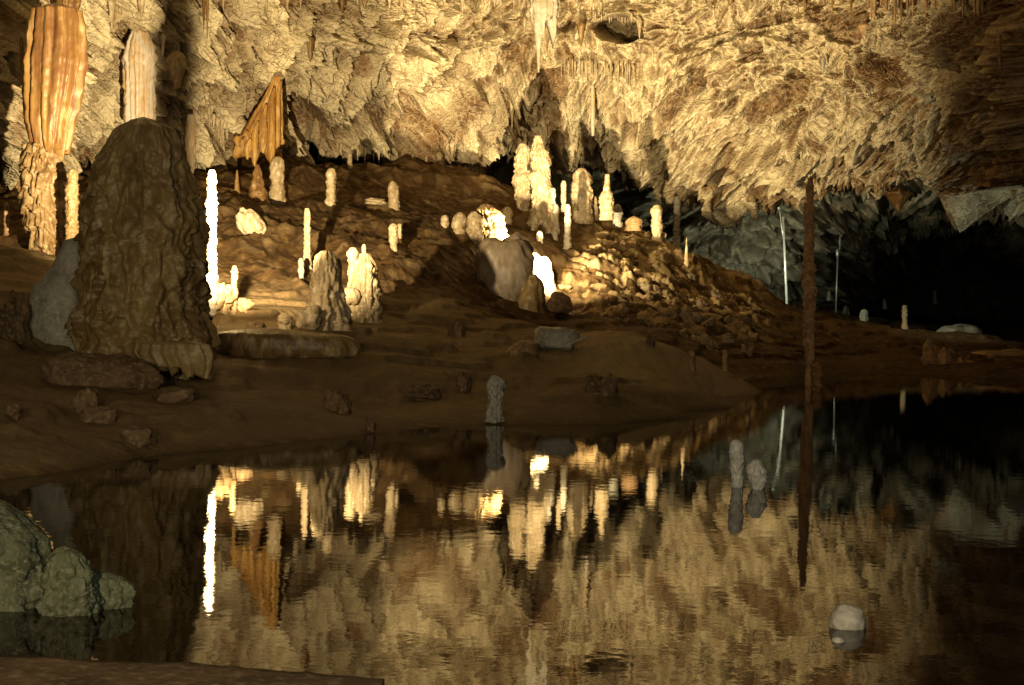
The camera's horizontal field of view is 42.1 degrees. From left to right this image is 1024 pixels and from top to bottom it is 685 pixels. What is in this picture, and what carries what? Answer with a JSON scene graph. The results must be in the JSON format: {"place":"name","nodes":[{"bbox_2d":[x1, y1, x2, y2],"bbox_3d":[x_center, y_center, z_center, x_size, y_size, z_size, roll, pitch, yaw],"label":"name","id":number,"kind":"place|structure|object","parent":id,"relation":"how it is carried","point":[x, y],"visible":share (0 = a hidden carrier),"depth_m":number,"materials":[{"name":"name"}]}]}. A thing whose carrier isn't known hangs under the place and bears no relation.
{"place":"outdoors","nodes":[
{"label":"outdoors","id":0,"kind":"place"},
{"bbox_2d":[0,655,384,684],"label":"path rim","id":1,"kind":"object","parent":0,"point":[31,670],"visible":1,"depth_m":5.53,"materials":[{"name":"stone"}]},
{"bbox_2d":[0,372,1023,684],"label":"water","id":2,"kind":"structure","parent":0,"point":[664,552],"depth_m":8.90,"materials":[{"name":"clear liquid"}]},
{"bbox_2d":[0,499,53,611],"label":"boulder","id":3,"kind":"object","parent":2,"relation":"on","point":[26,549],"visible":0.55,"depth_m":6.89,"materials":[{"name":"stone"}]},
{"bbox_2d":[33,546,104,616],"bbox_3d":[-2.276,1.260,6.838,0.339,0.430,0.247,1,2,0],"label":"boulder","id":4,"kind":"object","parent":2,"relation":"on","point":[68,585],"visible":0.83,"depth_m":6.76,"materials":[{"name":"stone"}]},
{"bbox_2d":[92,569,135,609],"bbox_3d":[-2.156,1.341,6.985,0.375,0.306,0.182,1,2,0],"label":"boulder","id":5,"kind":"object","parent":2,"relation":"on","point":[115,591],"visible":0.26,"depth_m":6.93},
{"bbox_2d":[484,375,506,422],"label":"stalagmite","id":6,"kind":"object","parent":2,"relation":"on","point":[496,386],"visible":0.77,"depth_m":18.14,"materials":[{"name":"grey stone"}]},
{"bbox_2d":[729,439,744,487],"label":"stalagmite","id":7,"kind":"object","parent":2,"relation":"in","point":[736,456],"visible":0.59,"depth_m":11.99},
{"bbox_2d":[746,459,767,489],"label":"stalagmite","id":8,"kind":"object","parent":2,"relation":"in","point":[756,472],"visible":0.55,"depth_m":11.88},
{"bbox_2d":[812,362,824,385],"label":"stalagmite","id":9,"kind":"object","parent":2,"relation":"in","point":[818,374],"visible":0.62,"depth_m":28.54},
{"bbox_2d":[829,603,865,630],"bbox_3d":[1.705,1.416,6.760,0.186,0.184,0.169,1,2,0],"label":"stone","id":10,"kind":"object","parent":2,"relation":"in","point":[845,616],"visible":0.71,"depth_m":6.70,"materials":[{"name":"grey stone"}]},
{"bbox_2d":[0,0,1023,231],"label":"cave ceiling","id":11,"kind":"structure","parent":0,"point":[725,117],"depth_m":48.31,"materials":[{"name":"stone"}]},
{"bbox_2d":[19,37,23,80],"bbox_3d":[-12.621,-7.294,34.243,0.111,1.112,0.099,1,2,0],"label":"stalactite","id":12,"kind":"object","parent":11,"relation":"hanging from","point":[21,46],"visible":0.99,"depth_m":34.21},
{"bbox_2d":[55,0,80,8],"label":"drapery","id":13,"kind":"object","parent":11,"relation":"hanging from","point":[74,3],"visible":0.19,"depth_m":34.47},
{"bbox_2d":[108,0,115,28],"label":"stalactite","id":14,"kind":"object","parent":11,"relation":"hanging from","point":[111,5],"visible":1,"depth_m":37.96},
{"bbox_2d":[120,30,157,122],"bbox_3d":[-11.091,-7.896,39.580,1.128,2.855,0.540,1,2,0],"label":"drapery","id":15,"kind":"object","parent":11,"relation":"hanging from","point":[139,58],"visible":0.93,"depth_m":39.43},
{"bbox_2d":[137,0,144,18],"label":"stalactite","id":16,"kind":"object","parent":11,"relation":"hanging from","point":[141,4],"visible":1,"depth_m":37.80},
{"bbox_2d":[165,51,186,89],"bbox_3d":[-10.043,-8.139,39.802,0.643,1.158,0.393,1,2,0],"label":"stalactite","id":17,"kind":"object","parent":11,"relation":"hanging from","point":[176,61],"visible":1,"depth_m":39.70},
{"bbox_2d":[184,114,196,173],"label":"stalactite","id":18,"kind":"object","parent":11,"relation":"hanging from","point":[190,140],"visible":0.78,"depth_m":41.66},
{"bbox_2d":[232,75,284,166],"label":"drapery","id":19,"kind":"object","parent":11,"relation":"hanging from","point":[258,139],"visible":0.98,"depth_m":42.23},
{"bbox_2d":[306,37,314,61],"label":"stalactite","id":20,"kind":"object","parent":11,"relation":"hanging from","point":[310,43],"visible":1,"depth_m":44.01},
{"bbox_2d":[533,0,542,72],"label":"stalactite","id":21,"kind":"object","parent":11,"relation":"hanging from","point":[537,24],"visible":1,"depth_m":47.97},
{"bbox_2d":[529,0,559,47],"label":"drapery","id":22,"kind":"object","parent":11,"relation":"hanging from","point":[550,12],"visible":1,"depth_m":48.05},
{"bbox_2d":[576,20,585,46],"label":"stalactite","id":23,"kind":"object","parent":11,"relation":"hanging from","point":[581,25],"visible":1,"depth_m":49.11},
{"bbox_2d":[591,85,594,135],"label":"stalactite","id":24,"kind":"object","parent":11,"relation":"hanging from","point":[592,110],"visible":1,"depth_m":51.48},
{"bbox_2d":[857,22,868,41],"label":"stalactite","id":25,"kind":"object","parent":11,"relation":"hanging from","point":[862,27],"visible":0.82,"depth_m":45.19},
{"bbox_2d":[884,188,912,210],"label":"stalactite","id":26,"kind":"object","parent":11,"relation":"hanging from","point":[897,202],"visible":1,"depth_m":48.89},
{"bbox_2d":[997,34,1001,69],"bbox_3d":[12.688,-7.537,34.631,0.121,0.967,0.116,1,2,0],"label":"stalactite","id":27,"kind":"object","parent":11,"relation":"hanging from","point":[999,41],"visible":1,"depth_m":34.60},
{"bbox_2d":[0,155,1023,478],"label":"ground","id":28,"kind":"structure","parent":0,"point":[432,285],"depth_m":28.85,"materials":[{"name":"soil"}]},
{"bbox_2d":[3,202,8,235],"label":"stalagmite","id":29,"kind":"object","parent":28,"relation":"on","point":[5,219],"visible":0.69,"depth_m":30.90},
{"bbox_2d":[4,403,21,419],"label":"rock","id":30,"kind":"object","parent":28,"relation":"on","point":[14,411],"visible":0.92,"depth_m":14.12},
{"bbox_2d":[0,233,29,248],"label":"ledge rock","id":31,"kind":"object","parent":28,"relation":"on","point":[21,240],"visible":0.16,"depth_m":30.49,"materials":[{"name":"stone"}]},
{"bbox_2d":[0,289,31,344],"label":"rock","id":32,"kind":"object","parent":28,"relation":"on","point":[15,313],"visible":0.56,"depth_m":19.96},
{"bbox_2d":[15,3,88,254],"bbox_3d":[-10.365,-4.676,30.061,1.664,5.884,1.311,1,2,0],"label":"rock column","id":33,"kind":"object","parent":28,"relation":"on","point":[55,64],"visible":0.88,"depth_m":29.63,"materials":[{"name":"stone"}]},
{"bbox_2d":[27,238,79,350],"bbox_3d":[-7.008,-0.680,20.790,1.300,1.924,1.270,1,2,0],"label":"flowstone mound","id":34,"kind":"object","parent":28,"relation":"on","point":[52,301],"visible":0.44,"depth_m":20.29,"materials":[{"name":"grey stone"}]},
{"bbox_2d":[64,169,79,239],"bbox_3d":[-9.627,-2.727,29.146,0.400,2.159,0.450,1,2,0],"label":"stalagmite","id":35,"kind":"object","parent":28,"relation":"on","point":[72,201],"visible":0.69,"depth_m":29.03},
{"bbox_2d":[72,387,99,413],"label":"rock","id":36,"kind":"object","parent":28,"relation":"on","point":[81,399],"visible":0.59,"depth_m":15.46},
{"bbox_2d":[77,402,109,422],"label":"rock","id":37,"kind":"object","parent":28,"relation":"on","point":[92,412],"visible":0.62,"depth_m":14.85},
{"bbox_2d":[40,351,164,389],"bbox_3d":[-5.481,0.474,18.038,1.665,0.683,0.961,1,2,0],"label":"rock slab","id":38,"kind":"object","parent":28,"relation":"on","point":[117,371],"visible":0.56,"depth_m":17.64,"materials":[{"name":"stone"}]},
{"bbox_2d":[103,408,116,423],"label":"rock","id":39,"kind":"object","parent":28,"relation":"on","point":[110,417],"visible":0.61,"depth_m":14.84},
{"bbox_2d":[118,425,156,447],"bbox_3d":[-3.977,1.045,14.117,0.403,0.322,0.334,1,2,0],"label":"rock","id":40,"kind":"object","parent":28,"relation":"on","point":[139,436],"visible":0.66,"depth_m":14.02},
{"bbox_2d":[63,117,221,379],"bbox_3d":[-5.499,-1.399,19.979,2.245,3.963,2.124,1,2,0],"label":"stalagmite","id":41,"kind":"object","parent":28,"relation":"on","point":[141,238],"visible":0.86,"depth_m":19.35,"materials":[{"name":"stone"}]},
{"bbox_2d":[133,340,213,380],"bbox_3d":[-4.809,0.259,18.910,1.162,0.576,0.523,1,2,0],"label":"drip curtain","id":42,"kind":"object","parent":41,"relation":"attached to","point":[171,358],"visible":0.94,"depth_m":18.75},
{"bbox_2d":[152,386,199,402],"bbox_3d":[-4.255,0.706,16.719,0.595,0.318,0.542,1,2,0],"label":"rock","id":43,"kind":"object","parent":28,"relation":"on","point":[171,394],"visible":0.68,"depth_m":16.55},
{"bbox_2d":[205,169,218,314],"bbox_3d":[-5.408,-1.763,23.964,0.296,2.705,0.288,1,2,0],"label":"stalagmite","id":44,"kind":"object","parent":28,"relation":"on","point":[211,204],"visible":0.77,"depth_m":23.89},
{"bbox_2d":[216,282,236,314],"bbox_3d":[-5.398,-0.743,24.375,0.559,0.778,0.533,1,2,23],"label":"rubble lump","id":45,"kind":"object","parent":28,"relation":"on","point":[226,299],"visible":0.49,"depth_m":24.28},
{"bbox_2d":[230,265,238,314],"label":"stalagmite","id":46,"kind":"object","parent":28,"relation":"on","point":[234,283],"visible":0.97,"depth_m":24.54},
{"bbox_2d":[234,170,240,194],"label":"stalagmite","id":47,"kind":"object","parent":28,"relation":"on","point":[237,191],"visible":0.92,"depth_m":38.14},
{"bbox_2d":[230,298,254,312],"bbox_3d":[-5.076,-0.649,24.914,0.482,0.386,0.472,0,2,-28],"label":"rubble lump","id":48,"kind":"object","parent":28,"relation":"on","point":[244,305],"visible":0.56,"depth_m":24.75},
{"bbox_2d":[235,207,266,234],"bbox_3d":[-6.490,-2.896,33.056,0.786,0.944,0.341,1,2,0],"label":"rock","id":49,"kind":"object","parent":28,"relation":"on","point":[250,221],"visible":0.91,"depth_m":32.94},
{"bbox_2d":[246,321,265,328],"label":"rock","id":50,"kind":"object","parent":28,"relation":"on","point":[252,324],"visible":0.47,"depth_m":22.94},
{"bbox_2d":[247,164,270,202],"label":"stalagmite","id":51,"kind":"object","parent":28,"relation":"on","point":[258,192],"visible":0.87,"depth_m":38.04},
{"bbox_2d":[268,156,286,204],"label":"stalagmite","id":52,"kind":"object","parent":28,"relation":"on","point":[277,192],"visible":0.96,"depth_m":38.56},
{"bbox_2d":[277,312,292,329],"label":"stalagmite","id":53,"kind":"object","parent":28,"relation":"on","point":[285,321],"visible":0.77,"depth_m":22.94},
{"bbox_2d":[217,327,360,357],"bbox_3d":[-3.762,0.053,22.008,2.544,0.598,0.719,1,2,0],"label":"flowstone shelf","id":54,"kind":"object","parent":28,"relation":"on","point":[266,342],"visible":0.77,"depth_m":21.72,"materials":[{"name":"stone"}]},
{"bbox_2d":[298,258,304,280],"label":"stalagmite","id":55,"kind":"object","parent":28,"relation":"on","point":[301,263],"visible":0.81,"depth_m":29.80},
{"bbox_2d":[303,208,311,269],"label":"stalagmite","id":56,"kind":"object","parent":28,"relation":"on","point":[307,258],"visible":0.93,"depth_m":30.79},
{"bbox_2d":[294,305,321,329],"bbox_3d":[-3.549,-0.421,23.148,0.525,0.473,0.462,1,2,0],"label":"rubble lump","id":57,"kind":"object","parent":28,"relation":"on","point":[308,317],"visible":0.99,"depth_m":23.00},
{"bbox_2d":[308,250,352,330],"bbox_3d":[-3.337,-0.889,23.616,1.141,1.514,1.202,1,2,0],"label":"stalagmite","id":58,"kind":"object","parent":28,"relation":"on","point":[327,294],"visible":0.87,"depth_m":23.41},
{"bbox_2d":[324,168,337,205],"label":"stalagmite","id":59,"kind":"object","parent":28,"relation":"on","point":[331,182],"visible":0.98,"depth_m":37.27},
{"bbox_2d":[322,389,349,411],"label":"rock","id":60,"kind":"object","parent":28,"relation":"on","point":[330,400],"visible":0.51,"depth_m":18.17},
{"bbox_2d":[337,398,351,413],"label":"rock","id":61,"kind":"object","parent":28,"relation":"on","point":[344,406],"visible":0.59,"depth_m":17.82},
{"bbox_2d":[344,286,360,304],"bbox_3d":[-3.211,-0.943,26.787,0.350,0.395,0.310,1,2,0],"label":"rubble lump","id":62,"kind":"object","parent":28,"relation":"on","point":[353,297],"visible":0.95,"depth_m":26.69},
{"bbox_2d":[346,247,359,286],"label":"stalagmite","id":63,"kind":"object","parent":28,"relation":"on","point":[353,253],"visible":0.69,"depth_m":27.09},
{"bbox_2d":[348,253,383,322],"bbox_3d":[-2.974,-1.072,27.124,0.755,1.525,0.768,1,2,0],"label":"stalagmite","id":64,"kind":"object","parent":28,"relation":"on","point":[365,281],"visible":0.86,"depth_m":26.87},
{"bbox_2d":[365,415,375,431],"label":"rock","id":65,"kind":"object","parent":28,"relation":"on","point":[370,424],"visible":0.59,"depth_m":16.62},
{"bbox_2d":[365,198,386,204],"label":"rock","id":66,"kind":"object","parent":28,"relation":"on","point":[375,201],"visible":0.99,"depth_m":38.80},
{"bbox_2d":[387,181,399,210],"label":"stalagmite","id":67,"kind":"object","parent":28,"relation":"on","point":[393,197],"visible":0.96,"depth_m":38.76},
{"bbox_2d":[388,223,398,251],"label":"stalagmite","id":68,"kind":"object","parent":28,"relation":"on","point":[393,234],"visible":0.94,"depth_m":33.39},
{"bbox_2d":[398,383,441,401],"bbox_3d":[-1.391,0.777,20.392,0.705,0.311,0.635,1,2,0],"label":"rock","id":69,"kind":"object","parent":28,"relation":"on","point":[425,392],"visible":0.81,"depth_m":20.17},
{"bbox_2d":[440,215,449,228],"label":"stalagmite","id":70,"kind":"object","parent":28,"relation":"on","point":[444,223],"visible":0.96,"depth_m":36.60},
{"bbox_2d":[447,321,465,336],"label":"rock","id":71,"kind":"object","parent":28,"relation":"on","point":[456,328],"visible":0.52,"depth_m":26.33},
{"bbox_2d":[451,212,466,233],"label":"stalagmite","id":72,"kind":"object","parent":28,"relation":"on","point":[458,223],"visible":0.98,"depth_m":36.79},
{"bbox_2d":[456,371,472,391],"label":"rock","id":73,"kind":"object","parent":28,"relation":"on","point":[464,383],"visible":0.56,"depth_m":20.81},
{"bbox_2d":[465,211,484,247],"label":"stalagmite","id":74,"kind":"object","parent":28,"relation":"on","point":[475,229],"visible":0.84,"depth_m":36.88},
{"bbox_2d":[476,203,509,239],"bbox_3d":[-0.544,-3.155,37.882,0.961,1.601,0.924,1,2,0],"label":"stalagmite","id":75,"kind":"object","parent":28,"relation":"on","point":[494,221],"visible":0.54,"depth_m":37.59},
{"bbox_2d":[475,237,534,301],"bbox_3d":[-0.187,-1.785,34.869,1.569,1.931,1.094,1,2,0],"label":"boulder","id":76,"kind":"object","parent":28,"relation":"on","point":[504,269],"visible":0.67,"depth_m":34.41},
{"bbox_2d":[503,232,533,251],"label":"boulder","id":77,"kind":"object","parent":76,"relation":"on","point":[516,235],"visible":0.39,"depth_m":35.11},
{"bbox_2d":[501,207,512,223],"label":"stalagmite","id":78,"kind":"object","parent":28,"relation":"on","point":[507,213],"visible":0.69,"depth_m":45.72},
{"bbox_2d":[511,143,531,211],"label":"stalagmite","id":79,"kind":"object","parent":28,"relation":"on","point":[520,182],"visible":0.97,"depth_m":46.93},
{"bbox_2d":[505,339,537,357],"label":"rock","id":80,"kind":"object","parent":28,"relation":"on","point":[522,346],"visible":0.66,"depth_m":23.72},
{"bbox_2d":[518,273,546,312],"bbox_3d":[0.474,-1.059,34.565,1.064,1.468,1.072,1,2,0],"label":"stalagmite","id":81,"kind":"object","parent":28,"relation":"on","point":[532,297],"visible":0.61,"depth_m":34.31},
{"bbox_2d":[526,135,555,233],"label":"stalagmite","id":82,"kind":"object","parent":28,"relation":"on","point":[541,218],"visible":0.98,"depth_m":45.47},
{"bbox_2d":[536,256,557,296],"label":"stalagmite","id":83,"kind":"object","parent":28,"relation":"on","point":[544,273],"visible":0.62,"depth_m":38.06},
{"bbox_2d":[533,326,579,350],"bbox_3d":[0.837,-0.066,25.003,0.874,0.473,0.568,1,2,0],"label":"stone block","id":84,"kind":"object","parent":28,"relation":"on","point":[563,338],"depth_m":24.78,"materials":[{"name":"grey stone"}]},
{"bbox_2d":[552,204,560,234],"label":"stalagmite","id":85,"kind":"object","parent":28,"relation":"on","point":[555,211],"visible":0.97,"depth_m":45.58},
{"bbox_2d":[546,291,572,313],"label":"rock","id":86,"kind":"object","parent":28,"relation":"on","point":[559,302],"visible":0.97,"depth_m":34.69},
{"bbox_2d":[560,180,566,211],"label":"stalagmite","id":87,"kind":"object","parent":28,"relation":"on","point":[563,192],"visible":0.88,"depth_m":44.82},
{"bbox_2d":[563,204,571,249],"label":"stalagmite","id":88,"kind":"object","parent":28,"relation":"on","point":[567,245],"visible":0.95,"depth_m":42.72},
{"bbox_2d":[569,168,593,223],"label":"stalagmite","id":89,"kind":"object","parent":28,"relation":"on","point":[581,195],"visible":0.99,"depth_m":46.70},
{"bbox_2d":[584,374,602,392],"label":"rock","id":90,"kind":"object","parent":28,"relation":"on","point":[592,384],"visible":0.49,"depth_m":20.57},
{"bbox_2d":[592,196,599,220],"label":"stalagmite","id":91,"kind":"object","parent":28,"relation":"on","point":[595,214],"visible":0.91,"depth_m":47.34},
{"bbox_2d":[598,174,614,220],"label":"stalagmite","id":92,"kind":"object","parent":28,"relation":"on","point":[606,203],"visible":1,"depth_m":44.74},
{"bbox_2d":[599,373,618,395],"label":"rock","id":93,"kind":"object","parent":28,"relation":"on","point":[608,385],"visible":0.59,"depth_m":19.68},
{"bbox_2d":[612,204,622,227],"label":"stalagmite","id":94,"kind":"object","parent":28,"relation":"on","point":[617,217],"visible":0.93,"depth_m":46.89,"materials":[{"name":"grey stone"}]},
{"bbox_2d":[624,216,642,230],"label":"stalagmite","id":95,"kind":"object","parent":28,"relation":"on","point":[633,223],"visible":0.99,"depth_m":46.07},
{"bbox_2d":[646,334,654,346],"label":"rock","id":96,"kind":"object","parent":28,"relation":"on","point":[650,341],"visible":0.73,"depth_m":25.38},
{"bbox_2d":[650,205,663,243],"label":"stalagmite","id":97,"kind":"object","parent":28,"relation":"on","point":[657,224],"visible":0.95,"depth_m":45.55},
{"bbox_2d":[664,307,678,319],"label":"rubble stone","id":98,"kind":"object","parent":28,"relation":"on","point":[672,313],"visible":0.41,"depth_m":36.19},
{"bbox_2d":[672,196,681,248],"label":"stalagmite","id":99,"kind":"object","parent":28,"relation":"on","point":[676,242],"visible":0.95,"depth_m":51.78,"materials":[{"name":"brown stone"}]},
{"bbox_2d":[679,309,692,318],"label":"rubble stone","id":100,"kind":"object","parent":28,"relation":"on","point":[684,313],"visible":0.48,"depth_m":36.30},
{"bbox_2d":[684,237,689,268],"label":"stalagmite","id":101,"kind":"object","parent":28,"relation":"on","point":[686,259],"visible":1,"depth_m":43.70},
{"bbox_2d":[683,317,695,326],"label":"rubble stone","id":102,"kind":"object","parent":28,"relation":"on","point":[689,322],"visible":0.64,"depth_m":35.86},
{"bbox_2d":[688,350,696,372],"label":"stalagmite","id":103,"kind":"object","parent":28,"relation":"on","point":[691,361],"visible":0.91,"depth_m":24.95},
{"bbox_2d":[696,336,713,349],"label":"rubble stone","id":104,"kind":"object","parent":28,"relation":"on","point":[708,342],"visible":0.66,"depth_m":33.83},
{"bbox_2d":[700,317,715,327],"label":"rubble stone","id":105,"kind":"object","parent":28,"relation":"on","point":[710,322],"visible":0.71,"depth_m":36.22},
{"bbox_2d":[722,350,728,372],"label":"stalagmite","id":106,"kind":"object","parent":28,"relation":"on","point":[725,364],"visible":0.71,"depth_m":27.97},
{"bbox_2d":[739,313,751,322],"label":"rubble stone","id":107,"kind":"object","parent":28,"relation":"on","point":[746,317],"visible":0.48,"depth_m":38.78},
{"bbox_2d":[741,344,753,356],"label":"rubble stone","id":108,"kind":"object","parent":28,"relation":"on","point":[748,350],"visible":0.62,"depth_m":34.07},
{"bbox_2d":[778,207,787,303],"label":"stalagmite","id":109,"kind":"object","parent":28,"relation":"on","point":[784,253],"visible":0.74,"depth_m":56.89,"materials":[{"name":"white stone"}]},
{"bbox_2d":[800,177,817,384],"bbox_3d":[6.466,-1.167,28.985,0.384,4.852,0.393,1,2,0],"label":"stalagmite","id":110,"kind":"object","parent":28,"relation":"on","point":[809,287],"visible":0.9,"depth_m":28.89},
{"bbox_2d":[835,236,840,312],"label":"stalagmite","id":111,"kind":"object","parent":28,"relation":"on","point":[837,253],"visible":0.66,"depth_m":63.90,"materials":[{"name":"white stone"}]},
{"bbox_2d":[859,309,868,320],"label":"stalagmite","id":112,"kind":"object","parent":28,"relation":"on","point":[864,314],"visible":0.97,"depth_m":59.85,"materials":[{"name":"grey stone"}]},
{"bbox_2d":[901,305,908,328],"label":"stalagmite","id":113,"kind":"object","parent":28,"relation":"on","point":[904,324],"visible":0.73,"depth_m":46.91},
{"bbox_2d":[920,338,940,364],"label":"stalagmite","id":114,"kind":"object","parent":28,"relation":"on","point":[931,349],"visible":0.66,"depth_m":36.38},
{"bbox_2d":[938,347,955,363],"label":"stalagmite","id":115,"kind":"object","parent":28,"relation":"on","point":[946,355],"visible":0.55,"depth_m":36.10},
{"bbox_2d":[936,323,982,333],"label":"rock","id":116,"kind":"object","parent":28,"relation":"on","point":[968,328],"visible":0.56,"depth_m":57.43,"materials":[{"name":"grey stone"}]},
{"bbox_2d":[971,348,1023,357],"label":"rock","id":117,"kind":"object","parent":28,"relation":"on","point":[1008,352],"visible":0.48,"depth_m":37.47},
{"bbox_2d":[589,92,1023,320],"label":"cave wall","id":118,"kind":"structure","parent":0,"point":[914,253],"depth_m":70.76,"materials":[{"name":"stone"}]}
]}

